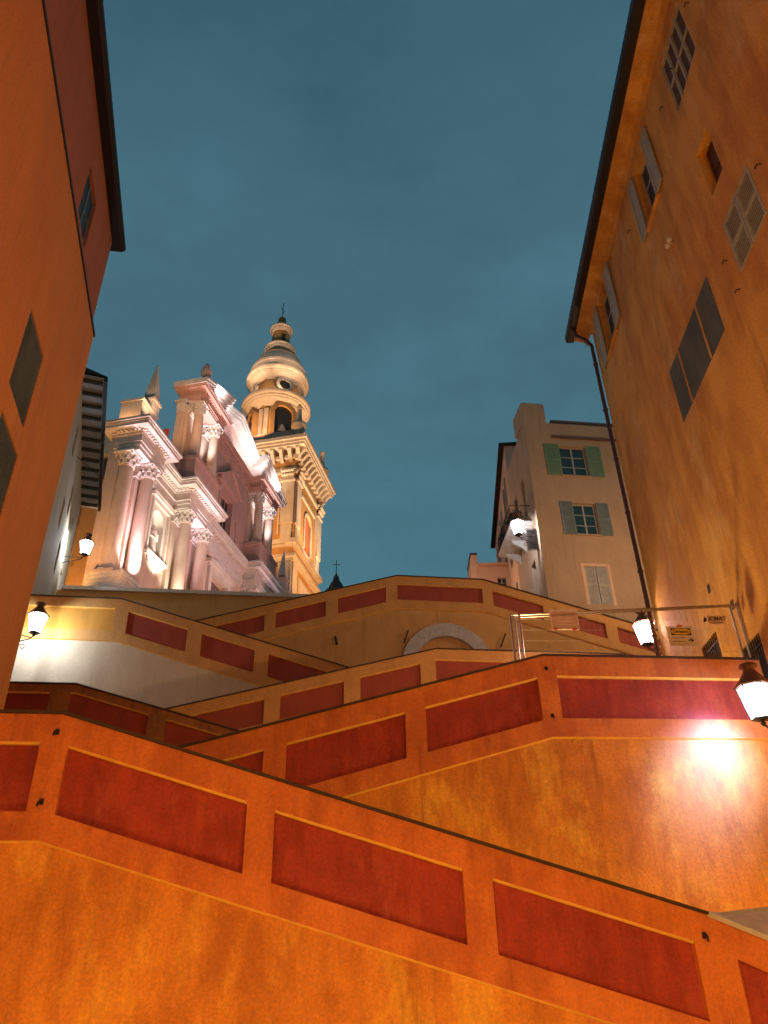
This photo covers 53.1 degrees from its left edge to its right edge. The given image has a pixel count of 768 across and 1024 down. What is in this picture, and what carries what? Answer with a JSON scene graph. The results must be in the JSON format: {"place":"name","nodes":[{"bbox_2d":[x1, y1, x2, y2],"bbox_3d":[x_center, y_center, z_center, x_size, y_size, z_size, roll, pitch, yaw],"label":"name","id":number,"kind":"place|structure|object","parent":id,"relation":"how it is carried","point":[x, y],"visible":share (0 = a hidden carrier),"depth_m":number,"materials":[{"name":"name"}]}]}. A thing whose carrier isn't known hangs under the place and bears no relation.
{"place":"outdoors","nodes":[
{"label":"outdoors","id":0,"kind":"place"},
{"bbox_2d":[45,0,125,317],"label":"tall house","id":1,"kind":"structure","parent":0,"point":[77,30],"depth_m":22.92,"materials":[{"name":"paint"}]},
{"bbox_2d":[78,174,92,240],"bbox_3d":[-9.449,-9.477,23.775,0.664,2.161,1.521,-1,-31,0],"label":"window","id":2,"kind":"structure","parent":1,"relation":"in","point":[86,204],"depth_m":24.06,"materials":[{"name":"grey glass"}]},
{"bbox_2d":[86,0,630,591],"label":"sky","id":3,"kind":"structure","parent":0,"point":[413,181],"materials":[{"name":"blue"}]},
{"bbox_2d":[508,509,522,519],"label":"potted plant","id":4,"kind":"object","parent":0,"point":[515,512],"visible":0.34,"depth_m":40.37,"materials":[{"name":"plant"}]},
{"bbox_2d":[565,0,767,678],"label":"apartment building","id":5,"kind":"structure","parent":0,"point":[678,329],"depth_m":17.82,"materials":[{"name":"ochre painted plaster"}]},
{"bbox_2d":[604,293,614,338],"bbox_3d":[7.659,-6.416,25.070,0.414,2.399,1.336,-1,-31,0],"label":"window","id":6,"kind":"structure","parent":5,"relation":"in","point":[608,313],"depth_m":25.67,"materials":[{"name":"grey glass"}]},
{"bbox_2d":[631,612,662,653],"bbox_3d":[7.485,3.535,21.692,0.932,1.725,0.628,15,-35,-25],"label":"wall lantern","id":7,"kind":"object","parent":5,"relation":"attached to","point":[638,627],"depth_m":21.58,"materials":[{"name":"glass"}]},
{"bbox_2d":[641,161,655,209],"bbox_3d":[7.355,-8.750,20.483,0.401,2.253,1.070,-1,-31,0],"label":"window","id":8,"kind":"structure","parent":5,"relation":"in","point":[646,179],"depth_m":20.95,"materials":[{"name":"grey glass"}]},
{"bbox_2d":[665,237,672,248],"bbox_3d":[6.923,-6.538,18.649,0.177,0.160,0.293,-1,-31,0],"label":"wall insulator","id":9,"kind":"object","parent":5,"relation":"attached to","point":[668,240],"depth_m":18.62,"materials":[{"name":"beige ceramic"}]},
{"bbox_2d":[661,5,695,111],"bbox_3d":[6.821,-10.504,17.768,0.060,1.921,1.540,-3,-31,2],"label":"window frame","id":10,"kind":"structure","parent":5,"relation":"in","point":[675,24],"depth_m":17.88,"materials":[{"name":"wood"}]},
{"bbox_2d":[702,632,721,656],"bbox_3d":[7.544,3.558,17.185,0.180,1.500,1.124,-3,-31,2],"label":"window","id":11,"kind":"structure","parent":5,"relation":"in","point":[713,646],"depth_m":17.44,"materials":[{"name":"metal"}]},
{"bbox_2d":[706,141,721,182],"bbox_3d":[7.240,-7.421,16.201,0.384,1.452,0.719,-1,-31,0],"label":"window","id":12,"kind":"structure","parent":5,"relation":"in","point":[712,157],"depth_m":16.51,"materials":[{"name":"brown wood"}]},
{"bbox_2d":[733,661,767,727],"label":"wall lantern","id":13,"kind":"object","parent":5,"relation":"attached to","point":[751,687],"depth_m":13.28,"materials":[{"name":"glass"}]},
{"bbox_2d":[743,634,767,678],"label":"window","id":14,"kind":"structure","parent":5,"relation":"in","point":[759,648],"depth_m":15.05,"materials":[{"name":"metal"}]},
{"label":"ground","id":15,"kind":"structure","parent":0,"visible":0},
{"bbox_2d":[0,0,94,708],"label":"apartment building","id":16,"kind":"structure","parent":15,"relation":"on","point":[47,332],"depth_m":13.87,"materials":[{"name":"paint"}]},
{"bbox_2d":[19,601,49,648],"bbox_3d":[-11.437,3.666,24.885,1.024,1.725,0.624,15,-35,-25],"label":"wall lantern","id":17,"kind":"object","parent":16,"relation":"attached to","point":[38,616],"depth_m":24.89,"materials":[{"name":"glass"}]},
{"bbox_2d":[0,709,767,1023],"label":"stair wall","id":18,"kind":"structure","parent":15,"relation":"on","point":[145,879],"depth_m":8.95,"materials":[{"name":"paint"}]},
{"bbox_2d":[179,653,767,1023],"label":"stair wall","id":19,"kind":"structure","parent":15,"relation":"on","point":[647,773],"depth_m":13.32,"materials":[{"name":"paint"}]},
{"bbox_2d":[509,602,763,675],"bbox_3d":[5.059,2.853,15.161,5.044,2.349,0.154,0,-31,-3],"label":"wire fence","id":20,"kind":"object","parent":19,"relation":"on","point":[520,616],"visible":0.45,"depth_m":15.50,"materials":[{"name":"metal"}]},
{"bbox_2d":[549,609,579,629],"bbox_3d":[3.629,2.166,15.447,0.567,0.447,0.018,0,-31,-3],"label":"sign","id":21,"kind":"object","parent":20,"relation":"attached to","point":[570,622],"visible":1,"depth_m":15.44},
{"bbox_2d":[666,625,697,645],"bbox_3d":[5.961,2.466,15.386,0.568,0.445,0.017,0,-31,-3],"label":"sign","id":22,"kind":"object","parent":20,"relation":"attached to","point":[679,635],"visible":1,"depth_m":15.38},
{"bbox_2d":[704,616,724,623],"bbox_3d":[6.721,2.191,15.596,0.495,0.189,0.012,0,-31,-3],"label":"sign","id":23,"kind":"object","parent":20,"relation":"attached to","point":[716,619],"visible":1,"depth_m":15.59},
{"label":"terrace","id":24,"kind":"structure","parent":15,"relation":"on","visible":0},
{"bbox_2d":[31,368,107,594],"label":"raftered house","id":25,"kind":"structure","parent":24,"relation":"on","point":[80,482],"depth_m":34.55,"materials":[{"name":"paint"}]},
{"bbox_2d":[62,533,94,565],"bbox_3d":[-14.530,1.794,36.227,1.548,1.800,0.752,-1,-31,0],"label":"wall lantern","id":26,"kind":"object","parent":25,"relation":"attached to","point":[87,543],"depth_m":36.15,"materials":[{"name":"glass"}]},
{"bbox_2d":[64,363,290,592],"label":"basilica","id":27,"kind":"structure","parent":24,"relation":"on","point":[197,501],"depth_m":56.11,"materials":[{"name":"stone"}]},
{"bbox_2d":[211,582,217,590],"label":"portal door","id":28,"kind":"structure","parent":27,"relation":"in","point":[213,587],"depth_m":62.60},
{"bbox_2d":[217,470,241,547],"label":"facade window","id":29,"kind":"structure","parent":27,"relation":"in","point":[229,494],"depth_m":66.66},
{"bbox_2d":[56,585,308,619],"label":"terrace wall","id":30,"kind":"structure","parent":24,"relation":"on","point":[195,604],"depth_m":36.18,"materials":[{"name":"paint"}]},
{"bbox_2d":[241,303,335,593],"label":"bell tower","id":31,"kind":"structure","parent":24,"relation":"on","point":[275,409],"depth_m":92.37,"materials":[{"name":"stone"}]},
{"bbox_2d":[276,478,281,533],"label":"window frame","id":32,"kind":"structure","parent":31,"relation":"in","point":[280,478],"depth_m":85.26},
{"bbox_2d":[298,494,315,564],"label":"window frame","id":33,"kind":"structure","parent":31,"relation":"in","point":[306,514],"depth_m":90.48,"materials":[{"name":"stone"}]},
{"bbox_2d":[325,560,342,590],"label":"chapel cupola","id":34,"kind":"object","parent":24,"relation":"on","point":[335,583],"visible":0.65,"depth_m":66.04,"materials":[{"name":"black metal"}]},
{"bbox_2d":[467,553,510,586],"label":"house","id":35,"kind":"structure","parent":24,"relation":"on","point":[497,572],"depth_m":49.15,"materials":[{"name":"beige paint"}]},
{"bbox_2d":[497,578,506,584],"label":"window","id":36,"kind":"structure","parent":35,"relation":"in","point":[500,580],"depth_m":48.90,"materials":[{"name":"black glass"}]},
{"bbox_2d":[491,442,520,589],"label":"peach house","id":37,"kind":"structure","parent":24,"relation":"on","point":[501,495],"depth_m":49.37,"materials":[{"name":"beige paint"}]},
{"bbox_2d":[498,403,656,628],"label":"beige house","id":38,"kind":"structure","parent":24,"relation":"on","point":[565,494],"depth_m":39.70,"materials":[{"name":"paint"}]},
{"bbox_2d":[509,513,535,547],"bbox_3d":[6.821,0.935,38.418,1.119,1.950,0.705,15,-35,-25],"label":"wall lantern","id":39,"kind":"object","parent":38,"relation":"attached to","point":[516,522],"depth_m":38.26,"materials":[{"name":"glass"}]},
{"bbox_2d":[526,530,537,548],"bbox_3d":[7.441,1.376,38.574,0.600,1.238,0.036,0,-31,-3],"label":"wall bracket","id":40,"kind":"object","parent":38,"relation":"attached to","point":[530,539],"depth_m":38.57,"materials":[{"name":"metal"}]},
{"bbox_2d":[559,448,587,475],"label":"window","id":41,"kind":"structure","parent":38,"relation":"in","point":[573,462],"depth_m":41.27,"materials":[{"name":"teal glass"}]},
{"bbox_2d":[573,505,597,533],"bbox_3d":[10.253,0.534,39.480,1.251,1.908,0.516,-1,-31,0],"label":"window","id":42,"kind":"structure","parent":38,"relation":"in","point":[585,519],"depth_m":39.40,"materials":[{"name":"teal glass"}]},
{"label":"steps","id":43,"kind":"structure","parent":15,"relation":"on","visible":0},
{"bbox_2d":[4,681,238,745],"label":"stair wall","id":44,"kind":"structure","parent":43,"relation":"on","point":[168,726],"depth_m":18.59,"materials":[{"name":"paint"}]},
{"bbox_2d":[10,594,347,707],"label":"stair wall","id":45,"kind":"structure","parent":43,"relation":"on","point":[140,652],"depth_m":26.09,"materials":[{"name":"paint"}]},
{"bbox_2d":[165,648,626,729],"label":"stair wall","id":46,"kind":"structure","parent":43,"relation":"on","point":[250,708],"depth_m":23.22,"materials":[{"name":"orange paint"}]},
{"bbox_2d":[196,575,662,666],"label":"stair wall","id":47,"kind":"structure","parent":43,"relation":"on","point":[371,621],"depth_m":31.98,"materials":[{"name":"orange paint"}]},
{"bbox_2d":[403,623,487,654],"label":"stone arch","id":48,"kind":"structure","parent":47,"relation":"attached to","point":[433,636],"depth_m":31.45,"materials":[{"name":"grey stone"}]},
{"bbox_2d":[420,637,470,650],"bbox_3d":[2.601,7.005,30.447,2.682,4.341,0.025,3,-32,-7],"label":"door leaf","id":49,"kind":"structure","parent":48,"relation":"in","point":[443,642],"depth_m":31.42,"materials":[{"name":"brown wood"}]}
]}

